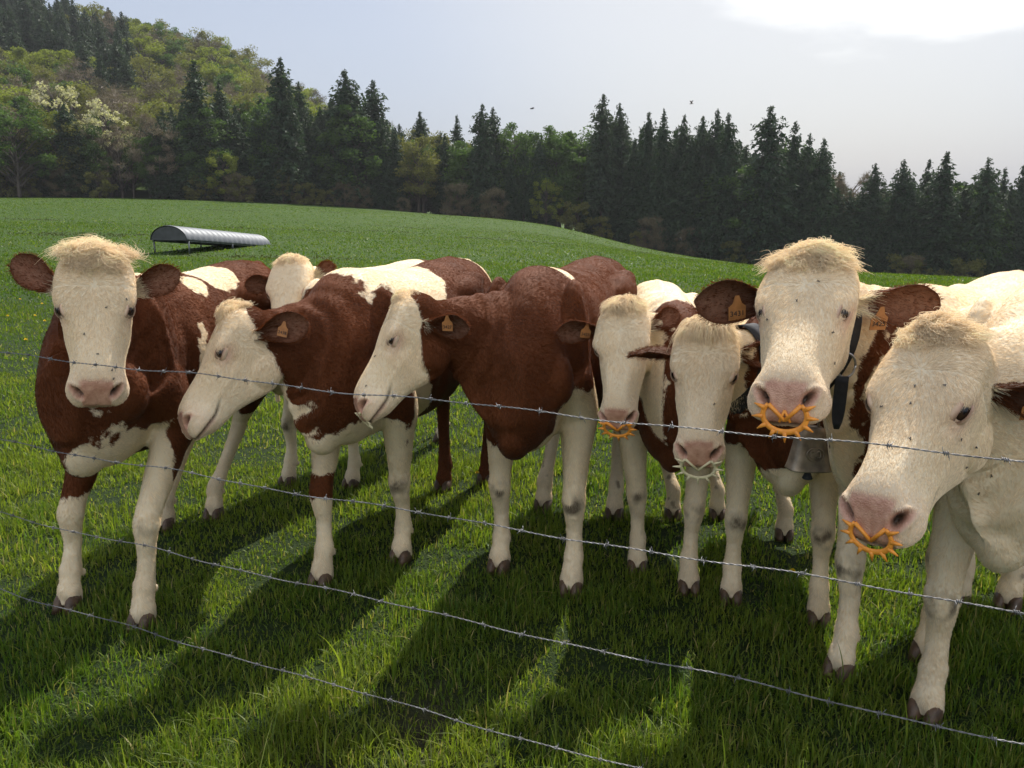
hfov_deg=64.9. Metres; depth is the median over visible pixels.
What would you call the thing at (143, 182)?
fir tree
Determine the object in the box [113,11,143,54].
spruce tree
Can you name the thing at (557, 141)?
broadleaf tree
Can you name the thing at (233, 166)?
beech tree
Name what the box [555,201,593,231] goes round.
shrub
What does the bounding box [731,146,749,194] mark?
spruce tree
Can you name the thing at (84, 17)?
spruce tree
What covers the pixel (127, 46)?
fir tree
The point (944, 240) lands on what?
spruce tree
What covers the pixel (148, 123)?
broadleaf tree
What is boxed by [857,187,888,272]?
spruce tree
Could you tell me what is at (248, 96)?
budding tree
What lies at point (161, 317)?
cow
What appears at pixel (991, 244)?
broadleaf tree
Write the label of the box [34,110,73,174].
beech tree
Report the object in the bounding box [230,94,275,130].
broadleaf tree
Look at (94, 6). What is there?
budding tree
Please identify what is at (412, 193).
broadleaf tree
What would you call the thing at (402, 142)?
budding tree
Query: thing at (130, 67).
spruce tree
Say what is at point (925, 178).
spruce tree
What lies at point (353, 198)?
shrub
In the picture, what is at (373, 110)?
spruce tree
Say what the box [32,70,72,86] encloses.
bare tree
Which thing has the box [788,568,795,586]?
dandelion
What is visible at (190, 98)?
budding tree
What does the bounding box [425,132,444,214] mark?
spruce tree
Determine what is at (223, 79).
broadleaf tree
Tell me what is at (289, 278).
cow
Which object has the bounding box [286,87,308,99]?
beech tree
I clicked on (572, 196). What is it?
broadleaf tree
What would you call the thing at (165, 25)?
budding tree
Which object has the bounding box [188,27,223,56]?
budding tree
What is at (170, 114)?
fir tree
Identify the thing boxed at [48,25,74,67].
spruce tree
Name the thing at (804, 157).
spruce tree
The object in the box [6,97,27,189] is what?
spruce tree
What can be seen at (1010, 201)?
fir tree
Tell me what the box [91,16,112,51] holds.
spruce tree
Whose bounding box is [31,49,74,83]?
beech tree
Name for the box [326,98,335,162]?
spruce tree
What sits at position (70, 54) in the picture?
beech tree
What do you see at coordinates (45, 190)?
spruce tree
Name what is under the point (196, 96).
spruce tree
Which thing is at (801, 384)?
cow
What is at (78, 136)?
spruce tree
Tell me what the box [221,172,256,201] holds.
shrub
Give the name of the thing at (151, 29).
budding tree
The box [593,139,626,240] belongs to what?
spruce tree
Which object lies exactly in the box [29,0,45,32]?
spruce tree
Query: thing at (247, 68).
beech tree
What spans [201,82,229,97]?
broadleaf tree
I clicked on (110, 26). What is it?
bare tree
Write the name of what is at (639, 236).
shrub
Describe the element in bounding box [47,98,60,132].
spruce tree
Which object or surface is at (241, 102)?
budding tree
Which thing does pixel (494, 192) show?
shrub
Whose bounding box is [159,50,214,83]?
budding tree
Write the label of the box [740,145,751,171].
fir tree
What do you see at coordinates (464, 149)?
broadleaf tree
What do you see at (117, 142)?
broadleaf tree
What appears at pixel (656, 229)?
shrub
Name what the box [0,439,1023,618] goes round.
barbed wire
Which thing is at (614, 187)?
spruce tree
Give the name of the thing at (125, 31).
spruce tree
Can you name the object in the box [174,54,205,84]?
bare tree
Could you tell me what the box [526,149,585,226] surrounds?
broadleaf tree
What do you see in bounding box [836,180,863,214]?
bare tree
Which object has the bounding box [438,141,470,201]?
broadleaf tree
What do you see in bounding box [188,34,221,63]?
bare tree
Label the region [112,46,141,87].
spruce tree
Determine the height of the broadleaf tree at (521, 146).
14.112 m
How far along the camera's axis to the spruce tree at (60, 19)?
191.27 m
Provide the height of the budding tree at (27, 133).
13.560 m
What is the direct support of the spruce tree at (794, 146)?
on the ground at (424, 717)
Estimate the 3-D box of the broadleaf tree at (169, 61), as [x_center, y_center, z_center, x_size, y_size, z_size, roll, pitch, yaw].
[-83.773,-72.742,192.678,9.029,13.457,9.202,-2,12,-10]
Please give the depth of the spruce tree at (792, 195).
108.97 m
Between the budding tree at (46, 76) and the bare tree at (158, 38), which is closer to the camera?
the budding tree at (46, 76)
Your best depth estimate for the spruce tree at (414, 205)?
133.03 m
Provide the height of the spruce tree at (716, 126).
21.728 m
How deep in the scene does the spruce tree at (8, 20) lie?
188.85 m
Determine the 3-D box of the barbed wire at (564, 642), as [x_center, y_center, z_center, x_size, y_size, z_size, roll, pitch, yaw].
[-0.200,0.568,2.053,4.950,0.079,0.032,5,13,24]
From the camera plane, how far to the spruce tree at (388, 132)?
126.57 m
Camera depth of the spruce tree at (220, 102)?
122.61 m
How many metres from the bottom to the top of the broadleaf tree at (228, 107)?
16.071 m
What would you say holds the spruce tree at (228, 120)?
on the ground at (424, 717)
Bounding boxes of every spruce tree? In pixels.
[0,4,28,49]
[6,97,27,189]
[15,0,38,64]
[21,119,55,196]
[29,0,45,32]
[29,12,48,65]
[36,0,48,26]
[37,21,57,71]
[42,2,55,30]
[43,104,96,196]
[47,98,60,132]
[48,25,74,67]
[52,0,67,33]
[52,10,78,54]
[60,0,75,10]
[61,0,69,26]
[68,0,80,46]
[69,123,96,197]
[75,9,95,48]
[75,23,95,63]
[79,22,97,62]
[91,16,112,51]
[91,52,114,103]
[97,41,111,80]
[99,111,130,195]
[100,7,115,46]
[105,39,132,88]
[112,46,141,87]
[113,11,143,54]
[113,23,124,43]
[120,25,138,56]
[125,57,135,89]
[143,116,184,198]
[159,108,171,146]
[167,125,186,199]
[171,59,227,199]
[171,106,187,174]
[182,121,218,199]
[210,80,230,163]
[214,113,247,200]
[218,116,260,201]
[230,106,247,141]
[234,115,245,149]
[239,109,280,202]
[246,97,266,199]
[252,57,322,203]
[292,81,314,147]
[295,116,310,202]
[298,108,313,187]
[305,107,313,130]
[311,69,387,208]
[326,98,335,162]
[360,79,404,208]
[365,119,402,209]
[372,112,392,207]
[385,127,410,210]
[386,128,411,209]
[407,137,428,211]
[410,112,432,213]
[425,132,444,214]
[432,134,455,213]
[432,148,456,214]
[448,115,465,215]
[455,104,506,218]
[467,166,500,217]
[484,107,507,212]
[499,155,525,220]
[520,140,561,224]
[522,136,562,225]
[574,146,620,235]
[580,121,625,238]
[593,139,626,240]
[611,139,644,243]
[616,153,655,247]
[622,131,631,241]
[625,111,658,243]
[636,148,678,251]
[637,129,643,149]
[638,108,676,250]
[663,136,708,256]
[667,114,692,251]
[669,127,679,157]
[688,108,723,260]
[692,113,746,260]
[698,165,743,260]
[719,105,802,264]
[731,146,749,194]
[761,150,788,251]
[777,157,801,246]
[780,121,810,242]
[784,161,817,242]
[796,146,813,169]
[797,161,817,236]
[798,133,817,178]
[845,187,880,272]
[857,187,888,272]
[868,159,925,272]
[881,182,925,273]
[904,151,971,276]
[917,158,934,211]
[926,193,957,273]
[990,167,1011,207]
[990,191,1011,271]
[1004,166,1023,270]
[1008,199,1023,270]
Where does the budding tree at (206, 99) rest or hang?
on the ground at (424, 717)
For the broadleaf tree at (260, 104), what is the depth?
125.18 m
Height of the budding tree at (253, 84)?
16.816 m
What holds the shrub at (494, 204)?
on the ground at (424, 717)
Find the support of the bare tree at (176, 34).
on the ground at (424, 717)
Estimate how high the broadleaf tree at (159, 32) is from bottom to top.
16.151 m
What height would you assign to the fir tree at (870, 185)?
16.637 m
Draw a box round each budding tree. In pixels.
[0,47,34,73]
[0,59,35,89]
[0,98,25,164]
[0,102,57,195]
[8,65,52,85]
[21,116,90,196]
[28,65,62,101]
[37,83,102,113]
[48,84,97,118]
[50,79,118,114]
[65,1,114,30]
[107,51,164,102]
[110,54,174,105]
[110,113,154,194]
[112,98,172,128]
[122,113,160,194]
[127,91,168,104]
[134,66,181,105]
[135,18,174,36]
[144,26,185,53]
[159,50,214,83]
[162,35,196,58]
[171,80,210,117]
[173,95,233,112]
[176,70,208,88]
[185,38,218,57]
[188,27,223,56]
[208,90,254,105]
[222,56,267,93]
[227,49,274,90]
[228,91,257,131]
[229,76,268,104]
[237,44,262,70]
[387,135,432,211]
[393,132,441,212]
[399,143,440,212]
[401,130,443,212]
[403,127,428,140]
[423,133,453,145]
[426,140,472,215]
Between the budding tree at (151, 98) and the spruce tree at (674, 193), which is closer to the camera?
the spruce tree at (674, 193)
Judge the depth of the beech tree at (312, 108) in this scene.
129.43 m
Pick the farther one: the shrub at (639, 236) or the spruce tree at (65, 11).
the spruce tree at (65, 11)
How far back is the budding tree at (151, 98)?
150.56 m
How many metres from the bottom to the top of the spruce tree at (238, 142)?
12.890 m
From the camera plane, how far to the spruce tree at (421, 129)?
133.49 m
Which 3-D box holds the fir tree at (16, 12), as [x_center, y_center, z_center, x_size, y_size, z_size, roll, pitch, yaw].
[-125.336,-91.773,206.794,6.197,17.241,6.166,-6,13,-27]
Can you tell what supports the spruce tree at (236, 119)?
on the ground at (424, 717)
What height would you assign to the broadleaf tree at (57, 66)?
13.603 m
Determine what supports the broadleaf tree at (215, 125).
on the ground at (424, 717)
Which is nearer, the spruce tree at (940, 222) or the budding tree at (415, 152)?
the spruce tree at (940, 222)
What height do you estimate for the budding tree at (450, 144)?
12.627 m
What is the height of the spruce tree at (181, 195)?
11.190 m
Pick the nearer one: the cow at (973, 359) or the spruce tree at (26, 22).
the cow at (973, 359)
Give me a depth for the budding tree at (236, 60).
199.48 m
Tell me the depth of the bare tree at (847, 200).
107.83 m
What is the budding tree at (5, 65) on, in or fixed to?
on the ground at (424, 717)
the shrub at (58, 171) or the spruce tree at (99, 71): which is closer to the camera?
the shrub at (58, 171)
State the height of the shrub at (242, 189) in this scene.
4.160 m
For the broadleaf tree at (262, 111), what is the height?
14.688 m
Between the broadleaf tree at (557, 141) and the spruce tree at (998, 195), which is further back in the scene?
the broadleaf tree at (557, 141)
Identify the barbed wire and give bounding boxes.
[0,350,1023,464]
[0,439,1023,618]
[0,511,1023,746]
[0,588,642,767]
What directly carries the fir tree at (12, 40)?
on the ground at (424, 717)
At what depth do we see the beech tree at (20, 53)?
166.01 m
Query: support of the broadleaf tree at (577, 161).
on the ground at (424, 717)
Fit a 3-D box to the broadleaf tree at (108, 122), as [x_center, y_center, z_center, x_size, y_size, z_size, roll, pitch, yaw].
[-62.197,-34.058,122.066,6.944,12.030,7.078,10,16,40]
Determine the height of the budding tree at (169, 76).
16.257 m
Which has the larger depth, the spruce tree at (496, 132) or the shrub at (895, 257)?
the spruce tree at (496, 132)
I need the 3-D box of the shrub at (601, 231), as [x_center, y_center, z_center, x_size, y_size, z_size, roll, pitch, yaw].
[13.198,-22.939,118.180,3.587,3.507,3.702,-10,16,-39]
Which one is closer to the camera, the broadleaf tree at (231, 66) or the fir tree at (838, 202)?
the fir tree at (838, 202)
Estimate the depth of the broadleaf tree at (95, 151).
115.34 m
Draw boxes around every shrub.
[0,163,29,196]
[8,161,47,196]
[20,176,42,196]
[46,168,81,196]
[80,170,118,197]
[182,178,207,200]
[189,174,221,199]
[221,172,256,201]
[225,176,254,201]
[226,175,255,201]
[289,183,310,203]
[290,182,317,204]
[305,188,323,204]
[316,189,335,205]
[327,181,358,206]
[347,187,367,207]
[352,185,373,207]
[394,196,411,211]
[438,180,472,215]
[455,194,479,216]
[474,185,511,218]
[480,199,500,218]
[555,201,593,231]
[589,215,613,238]
[629,230,643,245]
[632,215,664,248]
[639,225,669,250]
[669,224,703,256]
[720,240,748,263]
[747,250,759,264]
[884,252,922,273]
[895,260,927,274]
[896,254,927,273]
[924,268,945,275]
[944,257,986,276]
[952,260,985,276]
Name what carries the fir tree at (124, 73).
on the ground at (424, 717)
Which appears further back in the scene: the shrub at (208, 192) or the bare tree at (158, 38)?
the bare tree at (158, 38)
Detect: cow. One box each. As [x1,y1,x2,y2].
[5,233,280,633]
[177,256,491,590]
[243,252,449,489]
[353,255,637,598]
[555,279,725,596]
[625,314,837,629]
[691,236,1023,684]
[838,287,1023,730]
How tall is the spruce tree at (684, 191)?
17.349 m
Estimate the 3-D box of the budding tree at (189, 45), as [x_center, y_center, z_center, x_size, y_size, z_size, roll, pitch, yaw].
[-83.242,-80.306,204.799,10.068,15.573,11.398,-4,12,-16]
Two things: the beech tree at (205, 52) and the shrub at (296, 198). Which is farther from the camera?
the beech tree at (205, 52)
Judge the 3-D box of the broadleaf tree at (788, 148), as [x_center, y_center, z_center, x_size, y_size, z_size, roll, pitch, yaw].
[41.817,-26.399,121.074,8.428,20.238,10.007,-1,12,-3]
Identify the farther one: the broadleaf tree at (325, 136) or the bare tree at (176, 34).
the bare tree at (176, 34)
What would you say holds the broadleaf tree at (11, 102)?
on the ground at (424, 717)
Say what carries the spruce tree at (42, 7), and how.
on the ground at (424, 717)
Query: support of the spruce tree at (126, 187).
on the ground at (424, 717)
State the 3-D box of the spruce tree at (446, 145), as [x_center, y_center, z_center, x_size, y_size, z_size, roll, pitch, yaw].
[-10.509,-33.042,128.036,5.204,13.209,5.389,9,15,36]
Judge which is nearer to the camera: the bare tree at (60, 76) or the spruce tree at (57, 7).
the bare tree at (60, 76)
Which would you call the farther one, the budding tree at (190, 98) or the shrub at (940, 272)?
the budding tree at (190, 98)
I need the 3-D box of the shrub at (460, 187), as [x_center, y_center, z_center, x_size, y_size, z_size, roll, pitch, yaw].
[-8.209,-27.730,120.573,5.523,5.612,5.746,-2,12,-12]
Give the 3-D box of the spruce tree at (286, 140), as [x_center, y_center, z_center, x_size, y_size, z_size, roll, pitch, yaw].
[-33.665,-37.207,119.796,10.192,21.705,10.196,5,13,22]
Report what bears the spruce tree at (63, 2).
on the ground at (424, 717)
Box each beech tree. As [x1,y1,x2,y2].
[0,73,20,83]
[0,84,33,104]
[1,46,44,87]
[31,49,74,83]
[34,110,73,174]
[45,51,104,82]
[78,7,105,19]
[115,17,142,35]
[121,100,172,118]
[122,36,169,90]
[125,22,156,56]
[126,85,175,106]
[165,86,205,111]
[179,58,220,95]
[185,46,233,82]
[200,35,238,57]
[205,150,242,200]
[208,66,252,99]
[222,60,261,92]
[250,93,268,100]
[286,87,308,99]
[300,87,322,105]
[303,100,327,111]
[305,104,321,121]
[529,178,564,224]
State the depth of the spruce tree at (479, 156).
120.64 m
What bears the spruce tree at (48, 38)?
on the ground at (424, 717)
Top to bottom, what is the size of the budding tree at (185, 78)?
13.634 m
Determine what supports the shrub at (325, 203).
on the ground at (424, 717)
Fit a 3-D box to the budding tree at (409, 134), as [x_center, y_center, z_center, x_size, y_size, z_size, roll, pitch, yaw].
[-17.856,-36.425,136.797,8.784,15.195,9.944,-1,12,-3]
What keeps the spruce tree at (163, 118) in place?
on the ground at (424, 717)
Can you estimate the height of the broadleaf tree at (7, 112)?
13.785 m
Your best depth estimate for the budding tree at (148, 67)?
181.78 m
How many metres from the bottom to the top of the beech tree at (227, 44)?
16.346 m
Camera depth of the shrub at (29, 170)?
113.18 m
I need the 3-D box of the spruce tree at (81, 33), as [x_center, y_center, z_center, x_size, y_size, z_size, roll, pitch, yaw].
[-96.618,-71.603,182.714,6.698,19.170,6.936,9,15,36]
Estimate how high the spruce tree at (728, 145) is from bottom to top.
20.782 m
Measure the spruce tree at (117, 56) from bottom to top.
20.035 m
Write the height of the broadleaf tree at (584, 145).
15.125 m
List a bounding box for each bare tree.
[0,55,14,77]
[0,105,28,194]
[1,75,52,102]
[7,84,81,113]
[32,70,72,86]
[53,56,103,90]
[74,109,94,182]
[79,126,104,172]
[84,89,140,137]
[86,73,143,116]
[90,83,145,125]
[95,9,127,51]
[131,75,187,112]
[132,30,172,81]
[156,30,186,43]
[162,65,188,87]
[166,70,203,107]
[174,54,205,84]
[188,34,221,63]
[205,82,242,112]
[234,72,271,93]
[250,66,275,91]
[305,88,327,105]
[812,183,859,229]
[831,171,884,217]
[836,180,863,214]
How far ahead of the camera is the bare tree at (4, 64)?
163.81 m
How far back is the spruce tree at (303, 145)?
122.55 m
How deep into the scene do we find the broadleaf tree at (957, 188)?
112.00 m
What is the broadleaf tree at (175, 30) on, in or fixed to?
on the ground at (424, 717)
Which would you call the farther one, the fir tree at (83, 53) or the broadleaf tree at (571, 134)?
the fir tree at (83, 53)
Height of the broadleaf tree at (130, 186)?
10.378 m
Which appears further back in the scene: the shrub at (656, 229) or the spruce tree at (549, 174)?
the spruce tree at (549, 174)
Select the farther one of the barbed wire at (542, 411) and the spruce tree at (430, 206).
the spruce tree at (430, 206)
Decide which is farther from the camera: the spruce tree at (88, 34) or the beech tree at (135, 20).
the beech tree at (135, 20)
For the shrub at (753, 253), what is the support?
on the ground at (424, 717)
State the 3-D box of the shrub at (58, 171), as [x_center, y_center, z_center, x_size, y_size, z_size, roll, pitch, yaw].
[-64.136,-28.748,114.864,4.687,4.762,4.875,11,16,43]
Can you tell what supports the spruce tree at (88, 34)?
on the ground at (424, 717)
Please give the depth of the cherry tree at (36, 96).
118.91 m
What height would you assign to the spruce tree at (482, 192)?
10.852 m
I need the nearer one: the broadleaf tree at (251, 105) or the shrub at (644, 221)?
the shrub at (644, 221)
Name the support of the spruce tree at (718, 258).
on the ground at (424, 717)
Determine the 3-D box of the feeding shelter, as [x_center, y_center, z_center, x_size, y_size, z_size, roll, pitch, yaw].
[-10.872,-4.928,29.689,1.344,1.900,6.200,2,12,8]
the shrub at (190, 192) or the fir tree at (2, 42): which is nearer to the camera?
the shrub at (190, 192)
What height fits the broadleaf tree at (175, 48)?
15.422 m
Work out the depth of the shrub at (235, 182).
118.11 m
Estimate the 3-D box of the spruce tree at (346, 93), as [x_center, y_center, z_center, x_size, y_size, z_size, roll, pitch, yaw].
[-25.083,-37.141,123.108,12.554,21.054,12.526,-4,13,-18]
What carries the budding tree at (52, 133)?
on the ground at (424, 717)
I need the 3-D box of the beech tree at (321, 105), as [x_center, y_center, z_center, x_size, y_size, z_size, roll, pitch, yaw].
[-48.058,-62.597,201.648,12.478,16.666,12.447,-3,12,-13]
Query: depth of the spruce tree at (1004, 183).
105.14 m
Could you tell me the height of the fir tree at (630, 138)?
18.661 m
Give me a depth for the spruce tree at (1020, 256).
103.12 m
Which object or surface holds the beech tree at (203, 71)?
on the ground at (424, 717)
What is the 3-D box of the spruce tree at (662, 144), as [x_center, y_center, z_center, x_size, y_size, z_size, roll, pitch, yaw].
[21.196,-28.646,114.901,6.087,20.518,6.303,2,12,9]
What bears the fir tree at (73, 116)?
on the ground at (424, 717)
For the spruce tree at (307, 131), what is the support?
on the ground at (424, 717)
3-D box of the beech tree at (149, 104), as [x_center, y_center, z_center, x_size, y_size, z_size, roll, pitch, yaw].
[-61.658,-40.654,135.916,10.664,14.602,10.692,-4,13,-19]
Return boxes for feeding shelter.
[150,225,269,253]
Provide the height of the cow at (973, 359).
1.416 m
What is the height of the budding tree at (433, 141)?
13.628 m
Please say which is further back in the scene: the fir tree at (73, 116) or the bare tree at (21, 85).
the bare tree at (21, 85)
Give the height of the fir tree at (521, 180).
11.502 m
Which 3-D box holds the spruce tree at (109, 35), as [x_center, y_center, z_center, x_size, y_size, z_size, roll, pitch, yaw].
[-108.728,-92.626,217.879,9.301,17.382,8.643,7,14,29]
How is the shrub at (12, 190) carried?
on the ground at (424, 717)
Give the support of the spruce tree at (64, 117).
on the ground at (424, 717)
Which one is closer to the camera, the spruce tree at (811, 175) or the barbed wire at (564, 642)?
the barbed wire at (564, 642)
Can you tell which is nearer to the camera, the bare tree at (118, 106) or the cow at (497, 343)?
the cow at (497, 343)
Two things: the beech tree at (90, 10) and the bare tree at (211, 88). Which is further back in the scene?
the beech tree at (90, 10)
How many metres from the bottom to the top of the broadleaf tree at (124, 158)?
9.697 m
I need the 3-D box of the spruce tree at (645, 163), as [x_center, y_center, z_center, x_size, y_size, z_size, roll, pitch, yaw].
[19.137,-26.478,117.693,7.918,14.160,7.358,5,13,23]
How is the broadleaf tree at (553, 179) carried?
on the ground at (424, 717)
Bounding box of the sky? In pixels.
[44,0,1023,195]
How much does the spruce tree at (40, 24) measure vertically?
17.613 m
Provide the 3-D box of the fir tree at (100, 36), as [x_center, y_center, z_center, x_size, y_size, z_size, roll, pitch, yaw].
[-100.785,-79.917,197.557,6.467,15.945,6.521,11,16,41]
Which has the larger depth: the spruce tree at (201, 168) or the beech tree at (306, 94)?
the beech tree at (306, 94)
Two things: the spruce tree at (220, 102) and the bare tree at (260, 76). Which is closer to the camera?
the spruce tree at (220, 102)
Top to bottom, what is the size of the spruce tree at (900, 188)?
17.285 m
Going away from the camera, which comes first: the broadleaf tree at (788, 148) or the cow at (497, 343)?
the cow at (497, 343)
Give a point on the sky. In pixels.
(885, 83)
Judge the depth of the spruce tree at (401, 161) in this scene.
128.86 m
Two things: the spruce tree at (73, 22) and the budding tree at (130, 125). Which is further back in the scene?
the spruce tree at (73, 22)
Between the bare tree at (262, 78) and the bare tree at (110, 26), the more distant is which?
the bare tree at (110, 26)
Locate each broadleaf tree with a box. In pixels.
[0,60,34,90]
[0,96,23,106]
[0,104,20,158]
[0,105,59,197]
[15,95,59,152]
[28,81,72,101]
[53,63,87,85]
[78,114,103,192]
[78,124,116,196]
[82,119,122,192]
[93,123,144,197]
[110,130,142,196]
[115,134,144,197]
[126,112,178,198]
[134,21,179,69]
[134,136,165,198]
[145,52,178,92]
[157,39,186,84]
[165,27,193,40]
[166,33,192,69]
[169,108,242,183]
[201,61,241,91]
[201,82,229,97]
[210,97,237,113]
[211,45,235,62]
[213,71,242,103]
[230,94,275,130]
[233,58,260,86]
[240,105,272,152]
[245,107,290,202]
[251,98,275,136]
[311,126,355,205]
[317,104,390,187]
[403,140,440,212]
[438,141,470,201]
[441,140,480,202]
[442,146,477,215]
[493,122,535,220]
[500,137,536,178]
[508,128,567,197]
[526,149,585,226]
[535,125,586,226]
[548,139,587,228]
[548,151,571,213]
[550,141,593,231]
[552,151,584,228]
[563,124,594,217]
[573,142,595,203]
[691,165,782,255]
[775,141,813,156]
[943,205,1015,268]
[951,185,964,209]
[960,188,997,199]
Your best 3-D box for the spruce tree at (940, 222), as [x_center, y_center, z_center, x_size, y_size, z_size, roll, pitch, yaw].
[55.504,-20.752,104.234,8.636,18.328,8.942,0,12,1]
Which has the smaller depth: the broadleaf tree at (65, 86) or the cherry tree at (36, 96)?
the cherry tree at (36, 96)
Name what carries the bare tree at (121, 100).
on the ground at (424, 717)
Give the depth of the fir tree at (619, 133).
119.08 m
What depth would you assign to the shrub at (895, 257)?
104.67 m
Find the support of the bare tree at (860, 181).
on the ground at (424, 717)
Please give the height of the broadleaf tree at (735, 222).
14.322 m
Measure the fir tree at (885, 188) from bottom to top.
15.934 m
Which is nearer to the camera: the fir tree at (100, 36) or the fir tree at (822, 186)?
the fir tree at (822, 186)
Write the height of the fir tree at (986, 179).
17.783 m
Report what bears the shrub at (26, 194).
on the ground at (424, 717)
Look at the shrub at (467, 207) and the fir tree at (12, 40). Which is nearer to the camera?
the shrub at (467, 207)
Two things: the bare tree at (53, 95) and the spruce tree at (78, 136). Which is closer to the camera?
the spruce tree at (78, 136)
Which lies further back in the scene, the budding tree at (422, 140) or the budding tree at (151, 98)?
the budding tree at (151, 98)
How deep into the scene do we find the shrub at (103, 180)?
114.54 m
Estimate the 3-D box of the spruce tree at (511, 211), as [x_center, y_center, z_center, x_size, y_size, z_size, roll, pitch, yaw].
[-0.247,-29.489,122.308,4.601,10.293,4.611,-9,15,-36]
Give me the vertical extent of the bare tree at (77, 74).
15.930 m
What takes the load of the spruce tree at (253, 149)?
on the ground at (424, 717)
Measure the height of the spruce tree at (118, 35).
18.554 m
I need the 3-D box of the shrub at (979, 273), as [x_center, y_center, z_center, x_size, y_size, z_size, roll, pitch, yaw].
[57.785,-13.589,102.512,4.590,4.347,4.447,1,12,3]
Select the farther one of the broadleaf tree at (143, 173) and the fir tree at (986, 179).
the broadleaf tree at (143, 173)
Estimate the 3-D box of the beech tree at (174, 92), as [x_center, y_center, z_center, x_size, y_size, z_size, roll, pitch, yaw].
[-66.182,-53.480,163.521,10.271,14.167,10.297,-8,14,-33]
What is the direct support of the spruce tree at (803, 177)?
on the ground at (424, 717)
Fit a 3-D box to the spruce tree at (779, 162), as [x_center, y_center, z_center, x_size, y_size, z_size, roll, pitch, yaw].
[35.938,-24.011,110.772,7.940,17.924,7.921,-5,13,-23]
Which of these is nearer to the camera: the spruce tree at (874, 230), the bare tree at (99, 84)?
the spruce tree at (874, 230)
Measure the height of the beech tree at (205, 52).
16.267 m
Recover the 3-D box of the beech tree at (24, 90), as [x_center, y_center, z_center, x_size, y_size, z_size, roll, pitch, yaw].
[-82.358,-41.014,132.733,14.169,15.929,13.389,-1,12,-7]
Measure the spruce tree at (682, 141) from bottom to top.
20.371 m
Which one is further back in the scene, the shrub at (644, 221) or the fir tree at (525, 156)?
the fir tree at (525, 156)
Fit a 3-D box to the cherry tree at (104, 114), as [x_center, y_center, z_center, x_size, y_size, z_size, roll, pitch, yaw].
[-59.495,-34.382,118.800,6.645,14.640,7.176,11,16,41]
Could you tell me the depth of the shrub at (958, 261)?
100.93 m
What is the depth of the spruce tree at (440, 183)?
124.94 m
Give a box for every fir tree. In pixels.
[0,22,7,58]
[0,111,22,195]
[1,27,28,62]
[11,0,29,42]
[69,110,89,168]
[71,39,93,89]
[90,24,109,61]
[111,58,138,104]
[119,36,144,100]
[133,121,152,196]
[165,107,177,134]
[309,107,328,149]
[318,98,337,113]
[396,124,408,140]
[398,132,407,166]
[510,150,532,221]
[515,142,532,219]
[582,94,621,236]
[608,102,633,240]
[624,127,638,163]
[681,116,715,257]
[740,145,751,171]
[799,139,846,245]
[825,187,851,248]
[835,171,851,191]
[836,190,863,270]
[860,163,887,250]
[880,181,891,193]
[906,185,939,267]
[950,182,977,259]
[951,157,1012,276]
[989,185,1023,272]
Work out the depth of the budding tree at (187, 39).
220.40 m
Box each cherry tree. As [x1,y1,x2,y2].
[28,81,84,150]
[80,98,132,196]
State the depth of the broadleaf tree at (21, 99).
117.91 m
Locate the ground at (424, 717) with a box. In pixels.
[0,81,1023,767]
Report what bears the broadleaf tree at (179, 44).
on the ground at (424, 717)
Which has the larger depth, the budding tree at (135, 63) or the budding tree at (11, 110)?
the budding tree at (135, 63)
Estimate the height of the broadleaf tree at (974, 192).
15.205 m
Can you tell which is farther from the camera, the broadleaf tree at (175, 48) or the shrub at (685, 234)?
the broadleaf tree at (175, 48)
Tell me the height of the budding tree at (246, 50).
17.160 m
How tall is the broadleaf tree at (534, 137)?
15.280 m
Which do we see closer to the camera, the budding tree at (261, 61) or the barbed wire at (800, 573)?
the barbed wire at (800, 573)
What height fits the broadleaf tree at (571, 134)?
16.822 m
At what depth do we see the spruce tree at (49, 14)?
203.60 m
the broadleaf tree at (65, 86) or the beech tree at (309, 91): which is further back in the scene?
the beech tree at (309, 91)
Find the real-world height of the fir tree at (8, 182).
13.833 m
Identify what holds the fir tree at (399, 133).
on the ground at (424, 717)
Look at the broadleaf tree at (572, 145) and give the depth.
122.53 m
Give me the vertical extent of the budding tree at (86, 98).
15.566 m
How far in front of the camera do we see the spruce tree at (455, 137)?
126.98 m
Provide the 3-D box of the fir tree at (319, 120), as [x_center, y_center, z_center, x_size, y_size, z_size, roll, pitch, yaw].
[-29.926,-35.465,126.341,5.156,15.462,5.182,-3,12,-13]
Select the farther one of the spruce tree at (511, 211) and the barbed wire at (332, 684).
the spruce tree at (511, 211)
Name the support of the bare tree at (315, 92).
on the ground at (424, 717)
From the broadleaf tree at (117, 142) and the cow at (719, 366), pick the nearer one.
the cow at (719, 366)
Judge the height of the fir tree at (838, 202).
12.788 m
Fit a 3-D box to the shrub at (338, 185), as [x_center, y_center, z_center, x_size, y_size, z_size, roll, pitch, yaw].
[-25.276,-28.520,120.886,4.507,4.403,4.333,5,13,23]
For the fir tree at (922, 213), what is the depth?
105.67 m
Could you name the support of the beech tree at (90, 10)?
on the ground at (424, 717)
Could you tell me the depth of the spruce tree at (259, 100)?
126.23 m
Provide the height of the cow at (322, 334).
1.372 m
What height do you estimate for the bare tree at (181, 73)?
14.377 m
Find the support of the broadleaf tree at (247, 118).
on the ground at (424, 717)
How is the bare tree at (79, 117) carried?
on the ground at (424, 717)
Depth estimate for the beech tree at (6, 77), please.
159.52 m
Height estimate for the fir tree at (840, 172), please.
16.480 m
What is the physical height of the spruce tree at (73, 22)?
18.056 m
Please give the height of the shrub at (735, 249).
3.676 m
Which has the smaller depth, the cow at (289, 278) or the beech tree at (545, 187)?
the cow at (289, 278)
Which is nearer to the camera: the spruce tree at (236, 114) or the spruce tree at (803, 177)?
the spruce tree at (803, 177)

